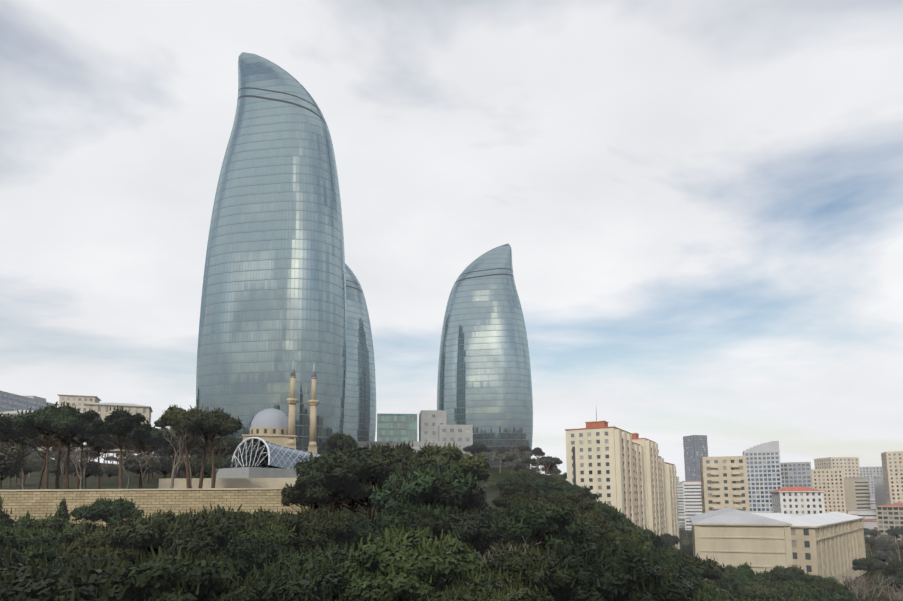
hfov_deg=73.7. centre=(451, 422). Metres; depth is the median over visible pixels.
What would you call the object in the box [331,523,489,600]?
bush
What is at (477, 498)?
bush
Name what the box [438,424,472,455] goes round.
building
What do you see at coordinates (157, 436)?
pine tree
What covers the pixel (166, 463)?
round tree
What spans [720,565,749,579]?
pine tree
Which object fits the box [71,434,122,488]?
pine tree
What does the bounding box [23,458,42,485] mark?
round tree
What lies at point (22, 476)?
bare tree
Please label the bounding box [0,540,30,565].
bush
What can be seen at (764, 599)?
pine tree
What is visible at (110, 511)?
bush
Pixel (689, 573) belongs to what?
bush
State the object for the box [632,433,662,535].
cream apartment slab
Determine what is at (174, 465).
bare tree
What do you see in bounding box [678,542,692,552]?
pine tree
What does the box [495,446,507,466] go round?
pine tree
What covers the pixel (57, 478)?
pine tree
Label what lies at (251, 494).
retaining wall
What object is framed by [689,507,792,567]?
limestone building
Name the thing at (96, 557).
bush
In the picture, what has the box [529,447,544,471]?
pine tree
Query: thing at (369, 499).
pine tree
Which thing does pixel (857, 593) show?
bare tree
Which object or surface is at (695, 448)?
building
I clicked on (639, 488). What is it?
cream apartment slab
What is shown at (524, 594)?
bush
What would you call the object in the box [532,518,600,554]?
bush
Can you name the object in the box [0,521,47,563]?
bush
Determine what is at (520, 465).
round tree
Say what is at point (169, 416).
pine tree
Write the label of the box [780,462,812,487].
grey highrise
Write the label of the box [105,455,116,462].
round tree
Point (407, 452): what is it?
pine tree
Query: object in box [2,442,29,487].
pine tree
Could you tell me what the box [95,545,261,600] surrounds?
bush
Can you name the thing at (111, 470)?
round tree
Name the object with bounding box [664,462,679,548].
cream apartment slab
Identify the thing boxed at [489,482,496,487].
shrub tree
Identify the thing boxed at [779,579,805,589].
pine tree
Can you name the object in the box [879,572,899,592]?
pine tree
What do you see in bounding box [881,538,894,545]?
pine tree
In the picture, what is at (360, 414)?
flame tower hotel
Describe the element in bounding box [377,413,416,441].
building
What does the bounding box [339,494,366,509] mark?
pine tree
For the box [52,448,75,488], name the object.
bare tree
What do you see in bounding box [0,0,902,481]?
sky
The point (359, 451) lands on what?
pine tree
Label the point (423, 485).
pine tree
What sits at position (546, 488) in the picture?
pine tree
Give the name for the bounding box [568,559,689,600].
pine tree
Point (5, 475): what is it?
round tree
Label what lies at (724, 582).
pine tree
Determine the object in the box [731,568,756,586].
pine tree
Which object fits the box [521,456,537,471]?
pine tree
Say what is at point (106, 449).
pine tree
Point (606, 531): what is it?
bush
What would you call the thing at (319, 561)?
bush
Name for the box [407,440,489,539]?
tree
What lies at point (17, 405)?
blue parliament panels
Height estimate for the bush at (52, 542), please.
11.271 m
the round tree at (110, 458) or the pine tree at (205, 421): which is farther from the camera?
the round tree at (110, 458)
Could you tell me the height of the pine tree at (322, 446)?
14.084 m
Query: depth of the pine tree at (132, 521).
70.28 m
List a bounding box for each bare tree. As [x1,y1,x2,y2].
[6,445,24,489]
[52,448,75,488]
[70,452,83,488]
[75,442,100,481]
[115,456,128,487]
[130,452,156,488]
[160,426,195,488]
[173,452,185,486]
[177,445,193,487]
[209,442,230,481]
[475,543,515,563]
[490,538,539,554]
[512,448,520,469]
[539,459,554,474]
[831,573,869,589]
[848,574,875,593]
[850,582,872,599]
[854,584,874,594]
[859,571,895,597]
[876,583,902,600]
[891,538,900,560]
[892,592,902,599]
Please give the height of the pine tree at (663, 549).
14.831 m
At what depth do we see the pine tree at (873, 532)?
400.65 m
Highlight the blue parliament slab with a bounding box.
[0,391,54,452]
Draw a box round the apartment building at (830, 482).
[811,469,846,513]
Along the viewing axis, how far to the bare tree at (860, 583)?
150.08 m
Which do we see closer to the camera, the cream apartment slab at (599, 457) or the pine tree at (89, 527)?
the pine tree at (89, 527)
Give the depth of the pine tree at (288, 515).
80.75 m
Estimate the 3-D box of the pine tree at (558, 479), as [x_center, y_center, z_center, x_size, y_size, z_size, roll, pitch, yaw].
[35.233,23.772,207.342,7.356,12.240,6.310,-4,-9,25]
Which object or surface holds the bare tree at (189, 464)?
on the terrain
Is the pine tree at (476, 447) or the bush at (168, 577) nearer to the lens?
the bush at (168, 577)
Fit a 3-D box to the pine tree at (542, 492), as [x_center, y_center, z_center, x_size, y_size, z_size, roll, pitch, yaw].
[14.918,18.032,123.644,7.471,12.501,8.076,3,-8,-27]
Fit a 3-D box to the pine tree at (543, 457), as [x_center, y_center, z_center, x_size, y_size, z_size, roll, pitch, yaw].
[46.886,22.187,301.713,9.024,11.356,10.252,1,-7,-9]
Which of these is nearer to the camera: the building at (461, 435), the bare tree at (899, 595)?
the bare tree at (899, 595)
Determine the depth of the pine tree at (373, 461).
82.31 m
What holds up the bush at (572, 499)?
on the terrain
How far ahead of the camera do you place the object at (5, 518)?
77.99 m
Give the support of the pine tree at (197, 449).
on the terrain
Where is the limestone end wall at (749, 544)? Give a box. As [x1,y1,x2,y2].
[700,525,786,573]
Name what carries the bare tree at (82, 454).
on the terrain
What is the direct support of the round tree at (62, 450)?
on the terrain
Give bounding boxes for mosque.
[242,355,318,453]
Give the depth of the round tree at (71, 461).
212.70 m
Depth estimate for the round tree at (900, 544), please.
340.12 m
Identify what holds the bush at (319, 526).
on the terrain
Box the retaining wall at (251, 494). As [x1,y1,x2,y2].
[0,478,340,526]
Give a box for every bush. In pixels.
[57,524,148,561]
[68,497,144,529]
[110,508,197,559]
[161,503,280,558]
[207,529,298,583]
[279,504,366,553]
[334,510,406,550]
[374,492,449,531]
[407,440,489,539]
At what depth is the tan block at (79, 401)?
531.01 m
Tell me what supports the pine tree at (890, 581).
on the terrain
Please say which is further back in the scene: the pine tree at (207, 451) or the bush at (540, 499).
the pine tree at (207, 451)
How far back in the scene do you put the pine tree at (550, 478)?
197.21 m
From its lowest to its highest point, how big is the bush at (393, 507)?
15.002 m
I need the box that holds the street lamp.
[81,442,86,488]
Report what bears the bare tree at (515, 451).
on the terrain
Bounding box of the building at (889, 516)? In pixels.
[874,503,902,541]
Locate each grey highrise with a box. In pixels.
[743,441,781,512]
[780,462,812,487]
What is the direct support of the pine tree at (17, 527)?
on the terrain
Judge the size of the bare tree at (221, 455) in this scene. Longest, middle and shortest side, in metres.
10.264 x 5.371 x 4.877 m
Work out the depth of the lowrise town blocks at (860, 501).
537.07 m
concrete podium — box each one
[357,441,438,452]
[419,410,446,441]
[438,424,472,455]
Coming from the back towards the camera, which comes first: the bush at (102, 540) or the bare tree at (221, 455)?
the bare tree at (221, 455)
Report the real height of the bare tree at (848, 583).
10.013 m
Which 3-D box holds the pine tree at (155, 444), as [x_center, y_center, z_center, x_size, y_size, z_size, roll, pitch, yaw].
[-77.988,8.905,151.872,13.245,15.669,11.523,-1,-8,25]
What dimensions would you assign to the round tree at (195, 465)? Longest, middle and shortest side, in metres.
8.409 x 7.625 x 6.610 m
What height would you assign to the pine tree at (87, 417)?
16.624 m
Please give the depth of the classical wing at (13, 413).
317.19 m
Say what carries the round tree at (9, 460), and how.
on the terrain
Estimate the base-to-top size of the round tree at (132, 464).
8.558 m
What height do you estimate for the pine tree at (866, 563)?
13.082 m
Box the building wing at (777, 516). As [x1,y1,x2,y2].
[752,513,794,519]
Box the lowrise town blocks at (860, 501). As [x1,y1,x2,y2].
[677,476,902,538]
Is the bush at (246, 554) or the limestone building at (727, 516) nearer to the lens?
the bush at (246, 554)
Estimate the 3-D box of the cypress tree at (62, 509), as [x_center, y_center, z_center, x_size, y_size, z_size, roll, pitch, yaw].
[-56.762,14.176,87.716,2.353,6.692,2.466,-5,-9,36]
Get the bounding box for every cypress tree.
[0,495,3,511]
[24,511,29,519]
[55,498,69,521]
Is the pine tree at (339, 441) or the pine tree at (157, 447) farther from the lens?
the pine tree at (157, 447)
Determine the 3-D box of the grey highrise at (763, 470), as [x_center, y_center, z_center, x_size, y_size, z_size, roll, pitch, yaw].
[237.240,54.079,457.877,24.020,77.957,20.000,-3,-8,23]
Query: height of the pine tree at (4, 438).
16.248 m
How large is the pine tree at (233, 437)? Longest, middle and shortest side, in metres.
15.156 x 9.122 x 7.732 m
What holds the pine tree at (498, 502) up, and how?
on the terrain
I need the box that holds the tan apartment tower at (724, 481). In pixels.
[699,456,749,512]
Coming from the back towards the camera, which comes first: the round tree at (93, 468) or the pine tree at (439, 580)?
the round tree at (93, 468)
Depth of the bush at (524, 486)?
116.34 m
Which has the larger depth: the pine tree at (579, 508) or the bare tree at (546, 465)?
the bare tree at (546, 465)
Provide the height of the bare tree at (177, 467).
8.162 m
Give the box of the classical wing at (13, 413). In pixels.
[0,410,89,452]
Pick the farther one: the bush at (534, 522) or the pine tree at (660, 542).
the pine tree at (660, 542)
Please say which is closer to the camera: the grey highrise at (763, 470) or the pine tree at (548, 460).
the pine tree at (548, 460)
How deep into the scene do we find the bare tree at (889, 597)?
134.55 m
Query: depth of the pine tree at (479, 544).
63.54 m
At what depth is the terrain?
207.21 m
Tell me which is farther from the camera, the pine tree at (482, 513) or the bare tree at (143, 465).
the bare tree at (143, 465)
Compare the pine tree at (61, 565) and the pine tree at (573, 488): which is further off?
the pine tree at (573, 488)
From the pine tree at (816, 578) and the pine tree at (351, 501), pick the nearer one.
the pine tree at (351, 501)
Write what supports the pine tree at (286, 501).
on the terrain
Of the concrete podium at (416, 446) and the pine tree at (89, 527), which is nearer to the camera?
the pine tree at (89, 527)
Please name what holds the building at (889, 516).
on the terrain
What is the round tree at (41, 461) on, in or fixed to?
on the terrain
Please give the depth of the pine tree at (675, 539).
264.98 m
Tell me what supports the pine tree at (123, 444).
on the terrain
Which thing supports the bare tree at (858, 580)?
on the terrain
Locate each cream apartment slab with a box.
[565,410,636,524]
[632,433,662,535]
[632,442,646,529]
[659,456,667,534]
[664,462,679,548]
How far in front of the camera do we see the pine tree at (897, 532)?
373.59 m
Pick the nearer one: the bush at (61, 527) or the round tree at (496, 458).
the bush at (61, 527)
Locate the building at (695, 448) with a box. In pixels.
[683,435,707,480]
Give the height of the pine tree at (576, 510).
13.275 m
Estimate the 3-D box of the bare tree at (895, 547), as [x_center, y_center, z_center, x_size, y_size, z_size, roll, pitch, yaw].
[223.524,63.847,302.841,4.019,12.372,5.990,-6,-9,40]
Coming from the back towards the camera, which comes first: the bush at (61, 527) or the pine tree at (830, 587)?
the pine tree at (830, 587)
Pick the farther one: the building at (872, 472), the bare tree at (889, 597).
the building at (872, 472)
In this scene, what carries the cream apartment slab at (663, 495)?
on the terrain
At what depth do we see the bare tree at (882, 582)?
140.28 m
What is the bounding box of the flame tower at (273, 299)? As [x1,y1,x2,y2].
[196,52,346,458]
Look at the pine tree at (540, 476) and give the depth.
196.56 m
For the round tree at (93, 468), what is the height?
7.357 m
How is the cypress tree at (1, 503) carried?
on the terrain
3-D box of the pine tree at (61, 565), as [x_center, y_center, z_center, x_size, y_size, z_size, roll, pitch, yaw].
[-29.268,15.623,42.373,8.837,12.145,8.043,1,-4,-6]
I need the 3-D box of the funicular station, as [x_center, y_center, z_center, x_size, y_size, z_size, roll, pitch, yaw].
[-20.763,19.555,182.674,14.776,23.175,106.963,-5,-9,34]
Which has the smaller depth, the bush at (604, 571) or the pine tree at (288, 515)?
the bush at (604, 571)
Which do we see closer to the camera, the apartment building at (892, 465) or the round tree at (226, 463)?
the round tree at (226, 463)
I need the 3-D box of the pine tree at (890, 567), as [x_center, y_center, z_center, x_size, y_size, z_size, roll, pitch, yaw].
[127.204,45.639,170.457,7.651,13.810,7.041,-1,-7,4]
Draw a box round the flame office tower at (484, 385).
[437,244,532,467]
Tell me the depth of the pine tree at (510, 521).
73.30 m
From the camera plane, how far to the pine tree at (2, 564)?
34.23 m
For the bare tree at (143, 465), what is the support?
on the terrain
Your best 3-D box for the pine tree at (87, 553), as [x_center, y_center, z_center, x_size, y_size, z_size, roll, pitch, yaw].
[-31.877,16.851,53.865,8.618,10.741,7.970,3,-8,-23]
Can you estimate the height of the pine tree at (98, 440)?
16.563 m
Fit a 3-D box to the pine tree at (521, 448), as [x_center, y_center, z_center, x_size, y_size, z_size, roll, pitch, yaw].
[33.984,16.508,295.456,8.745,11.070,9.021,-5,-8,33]
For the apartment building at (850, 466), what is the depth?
552.84 m
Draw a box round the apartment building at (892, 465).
[881,451,902,504]
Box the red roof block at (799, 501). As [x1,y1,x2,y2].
[769,486,824,515]
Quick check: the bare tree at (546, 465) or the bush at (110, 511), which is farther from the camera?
the bare tree at (546, 465)
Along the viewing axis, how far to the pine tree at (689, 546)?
224.27 m
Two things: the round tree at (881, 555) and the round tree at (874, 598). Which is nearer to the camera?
the round tree at (874, 598)
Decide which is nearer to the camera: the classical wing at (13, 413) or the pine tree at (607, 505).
the pine tree at (607, 505)
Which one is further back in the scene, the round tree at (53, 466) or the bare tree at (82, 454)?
the round tree at (53, 466)
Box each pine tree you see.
[0,412,37,448]
[0,433,39,489]
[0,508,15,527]
[0,521,29,530]
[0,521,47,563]
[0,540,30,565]
[0,545,54,571]
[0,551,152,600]
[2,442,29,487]
[12,406,82,488]
[13,515,44,525]
[16,556,84,569]
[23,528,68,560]
[25,431,68,488]
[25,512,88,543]
[35,402,78,488]
[44,401,103,488]
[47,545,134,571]
[47,550,121,567]
[55,421,111,488]
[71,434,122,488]
[80,522,104,532]
[85,405,153,488]
[90,445,119,479]
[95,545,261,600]
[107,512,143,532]
[115,426,166,487]
[115,443,131,471]
[128,441,167,486]
[129,511,174,549]
[132,445,162,481]
[154,404,203,487]
[156,448,193,477]
[158,427,191,469]
[166,435,201,477]
[175,407,228,487]
[177,408,243,487]
[188,438,215,477]
[200,437,239,457]
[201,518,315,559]
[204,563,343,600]
[208,435,240,459]
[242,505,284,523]
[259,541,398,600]
[279,510,294,521]
[281,483,339,511]
[284,455,372,511]
[293,442,379,514]
[319,440,327,449]
[323,431,357,451]
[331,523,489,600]
[338,442,410,520]
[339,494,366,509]
[355,481,382,518]
[369,463,480,538]
[378,455,457,484]
[379,568,451,600]
[381,440,420,463]
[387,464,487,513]
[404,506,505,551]
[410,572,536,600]
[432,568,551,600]
[434,504,487,516]
[444,506,470,514]
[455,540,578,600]
[463,443,491,456]
[466,536,497,562]
[469,511,512,524]
[477,529,540,559]
[482,504,507,561]
[492,491,515,509]
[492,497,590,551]
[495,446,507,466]
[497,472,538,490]
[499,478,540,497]
[501,500,549,519]
[503,480,543,496]
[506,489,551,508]
[512,445,531,459]
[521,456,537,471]
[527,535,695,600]
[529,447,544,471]
[531,472,546,480]
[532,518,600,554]
[536,456,551,473]
[536,478,563,493]
[538,483,557,500]
[539,457,562,471]
[544,474,555,482]
[546,490,569,501]
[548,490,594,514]
[549,474,563,485]
[562,484,599,500]
[567,505,605,519]
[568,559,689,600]
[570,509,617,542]
[571,503,585,514]
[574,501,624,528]
[596,500,615,508]
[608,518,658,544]
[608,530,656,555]
[618,511,626,520]
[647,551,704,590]
[652,533,666,547]
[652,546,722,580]
[654,544,682,553]
[660,533,677,547]
[661,534,674,546]
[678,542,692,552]
[679,552,725,575]
[682,575,715,597]
[683,543,692,551]
[684,550,692,556]
[687,592,702,600]
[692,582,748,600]
[714,575,741,593]
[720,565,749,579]
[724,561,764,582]
[726,595,784,600]
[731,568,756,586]
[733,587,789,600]
[738,584,771,595]
[749,581,776,592]
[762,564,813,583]
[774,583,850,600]
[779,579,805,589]
[784,591,822,600]
[804,578,845,593]
[805,573,836,584]
[820,585,868,600]
[852,556,885,582]
[865,536,880,551]
[867,529,880,536]
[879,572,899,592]
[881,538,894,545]
[881,559,902,600]
[884,576,902,591]
[887,528,902,549]
[890,571,902,587]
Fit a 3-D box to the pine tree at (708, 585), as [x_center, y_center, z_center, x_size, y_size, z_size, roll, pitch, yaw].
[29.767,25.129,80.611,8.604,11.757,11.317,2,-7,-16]
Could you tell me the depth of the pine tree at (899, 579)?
150.41 m
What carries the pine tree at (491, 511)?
on the terrain
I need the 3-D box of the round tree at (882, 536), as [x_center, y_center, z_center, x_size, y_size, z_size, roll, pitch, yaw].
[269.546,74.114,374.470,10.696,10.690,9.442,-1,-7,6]
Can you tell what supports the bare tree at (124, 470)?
on the terrain
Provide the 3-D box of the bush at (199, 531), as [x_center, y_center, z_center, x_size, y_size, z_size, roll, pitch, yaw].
[-21.579,14.961,57.059,11.015,14.631,12.850,4,-8,-30]
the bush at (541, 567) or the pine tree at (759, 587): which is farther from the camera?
the pine tree at (759, 587)
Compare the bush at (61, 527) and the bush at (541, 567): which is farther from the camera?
the bush at (61, 527)
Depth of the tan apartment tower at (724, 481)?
282.84 m
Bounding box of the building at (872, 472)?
[860,466,882,496]
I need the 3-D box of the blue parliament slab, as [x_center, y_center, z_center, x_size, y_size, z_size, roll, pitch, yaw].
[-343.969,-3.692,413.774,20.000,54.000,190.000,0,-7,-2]
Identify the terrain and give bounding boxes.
[0,458,902,600]
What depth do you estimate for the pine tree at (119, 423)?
103.31 m
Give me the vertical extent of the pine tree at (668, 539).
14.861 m
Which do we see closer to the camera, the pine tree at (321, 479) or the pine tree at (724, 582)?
the pine tree at (321, 479)
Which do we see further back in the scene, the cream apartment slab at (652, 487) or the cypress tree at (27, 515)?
the cream apartment slab at (652, 487)
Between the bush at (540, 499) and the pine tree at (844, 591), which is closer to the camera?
the bush at (540, 499)
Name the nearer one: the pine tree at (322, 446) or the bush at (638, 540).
the bush at (638, 540)
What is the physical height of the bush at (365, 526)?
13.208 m
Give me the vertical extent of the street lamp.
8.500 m
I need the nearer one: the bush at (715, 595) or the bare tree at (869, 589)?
the bush at (715, 595)
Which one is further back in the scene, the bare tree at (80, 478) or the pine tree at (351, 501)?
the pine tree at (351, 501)
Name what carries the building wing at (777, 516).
on the terrain
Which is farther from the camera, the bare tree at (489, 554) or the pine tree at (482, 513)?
the pine tree at (482, 513)
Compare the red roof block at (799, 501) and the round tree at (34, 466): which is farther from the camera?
the red roof block at (799, 501)
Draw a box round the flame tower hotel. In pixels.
[343,263,375,440]
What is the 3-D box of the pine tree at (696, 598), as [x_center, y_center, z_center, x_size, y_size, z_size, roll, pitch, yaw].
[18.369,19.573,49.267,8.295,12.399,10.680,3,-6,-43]
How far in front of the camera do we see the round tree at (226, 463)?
144.84 m
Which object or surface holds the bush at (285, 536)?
on the terrain
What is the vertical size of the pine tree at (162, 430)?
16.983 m
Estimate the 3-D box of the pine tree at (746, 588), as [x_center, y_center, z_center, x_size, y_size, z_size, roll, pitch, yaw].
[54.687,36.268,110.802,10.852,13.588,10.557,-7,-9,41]
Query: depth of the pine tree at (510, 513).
78.61 m
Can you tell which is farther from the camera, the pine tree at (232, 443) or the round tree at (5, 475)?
the pine tree at (232, 443)
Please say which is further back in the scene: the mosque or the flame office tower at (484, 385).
the flame office tower at (484, 385)
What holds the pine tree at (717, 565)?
on the terrain
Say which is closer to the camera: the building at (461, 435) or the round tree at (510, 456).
the round tree at (510, 456)
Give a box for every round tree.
[0,443,23,474]
[0,466,22,489]
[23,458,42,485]
[31,452,45,458]
[36,458,54,465]
[44,459,73,475]
[52,446,72,459]
[65,457,79,476]
[70,457,102,488]
[100,463,122,484]
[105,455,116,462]
[123,451,161,488]
[146,453,181,478]
[178,456,208,477]
[206,455,233,472]
[492,450,512,466]
[502,451,517,462]
[507,461,525,470]
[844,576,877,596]
[853,589,887,600]
[871,548,895,569]
[874,540,894,551]
[875,535,894,542]
[895,541,902,548]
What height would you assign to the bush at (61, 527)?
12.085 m
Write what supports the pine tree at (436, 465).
on the terrain
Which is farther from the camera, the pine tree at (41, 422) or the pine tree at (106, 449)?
the pine tree at (106, 449)
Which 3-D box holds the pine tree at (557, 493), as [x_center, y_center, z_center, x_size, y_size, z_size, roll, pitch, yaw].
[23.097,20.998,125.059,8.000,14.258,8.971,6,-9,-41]
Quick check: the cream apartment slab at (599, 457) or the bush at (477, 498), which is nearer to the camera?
the bush at (477, 498)
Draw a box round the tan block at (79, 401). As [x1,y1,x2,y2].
[57,394,101,459]
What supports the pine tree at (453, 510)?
on the terrain
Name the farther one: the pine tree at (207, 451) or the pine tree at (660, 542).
the pine tree at (207, 451)
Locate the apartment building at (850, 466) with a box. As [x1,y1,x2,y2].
[814,457,859,477]
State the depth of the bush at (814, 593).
103.55 m
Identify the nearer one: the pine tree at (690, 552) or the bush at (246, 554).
the bush at (246, 554)
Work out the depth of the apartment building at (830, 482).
509.49 m
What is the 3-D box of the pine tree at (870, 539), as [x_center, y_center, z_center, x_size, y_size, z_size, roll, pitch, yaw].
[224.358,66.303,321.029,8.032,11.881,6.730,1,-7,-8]
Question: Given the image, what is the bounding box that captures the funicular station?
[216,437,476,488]
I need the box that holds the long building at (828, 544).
[779,512,866,584]
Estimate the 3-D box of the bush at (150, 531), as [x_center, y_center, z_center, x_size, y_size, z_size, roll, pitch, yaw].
[-29.175,15.690,62.406,11.576,13.536,9.735,1,-7,-8]
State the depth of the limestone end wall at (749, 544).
155.44 m
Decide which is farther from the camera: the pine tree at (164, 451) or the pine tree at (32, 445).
the pine tree at (164, 451)
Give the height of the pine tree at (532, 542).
11.576 m
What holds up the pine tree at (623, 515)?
on the terrain
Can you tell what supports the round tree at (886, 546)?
on the terrain
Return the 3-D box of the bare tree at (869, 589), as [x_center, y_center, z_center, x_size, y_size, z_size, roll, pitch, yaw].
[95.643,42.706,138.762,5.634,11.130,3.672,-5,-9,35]
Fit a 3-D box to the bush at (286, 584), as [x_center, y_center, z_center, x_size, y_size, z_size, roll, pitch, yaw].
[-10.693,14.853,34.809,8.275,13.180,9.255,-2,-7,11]
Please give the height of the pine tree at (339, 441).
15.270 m
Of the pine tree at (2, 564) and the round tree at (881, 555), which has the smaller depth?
the pine tree at (2, 564)
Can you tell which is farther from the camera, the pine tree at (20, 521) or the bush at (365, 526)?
the pine tree at (20, 521)
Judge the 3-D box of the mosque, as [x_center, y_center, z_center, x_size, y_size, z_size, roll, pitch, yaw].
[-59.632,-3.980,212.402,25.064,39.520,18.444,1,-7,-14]
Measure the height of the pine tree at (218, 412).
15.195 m
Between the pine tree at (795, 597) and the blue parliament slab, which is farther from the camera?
the blue parliament slab
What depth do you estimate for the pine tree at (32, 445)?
122.31 m
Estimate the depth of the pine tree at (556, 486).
142.09 m
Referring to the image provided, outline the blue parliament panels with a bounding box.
[0,396,45,410]
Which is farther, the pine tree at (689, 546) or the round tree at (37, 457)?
the round tree at (37, 457)
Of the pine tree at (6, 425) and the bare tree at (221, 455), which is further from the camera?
the bare tree at (221, 455)
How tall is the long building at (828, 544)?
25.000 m
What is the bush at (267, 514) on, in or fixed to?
on the terrain

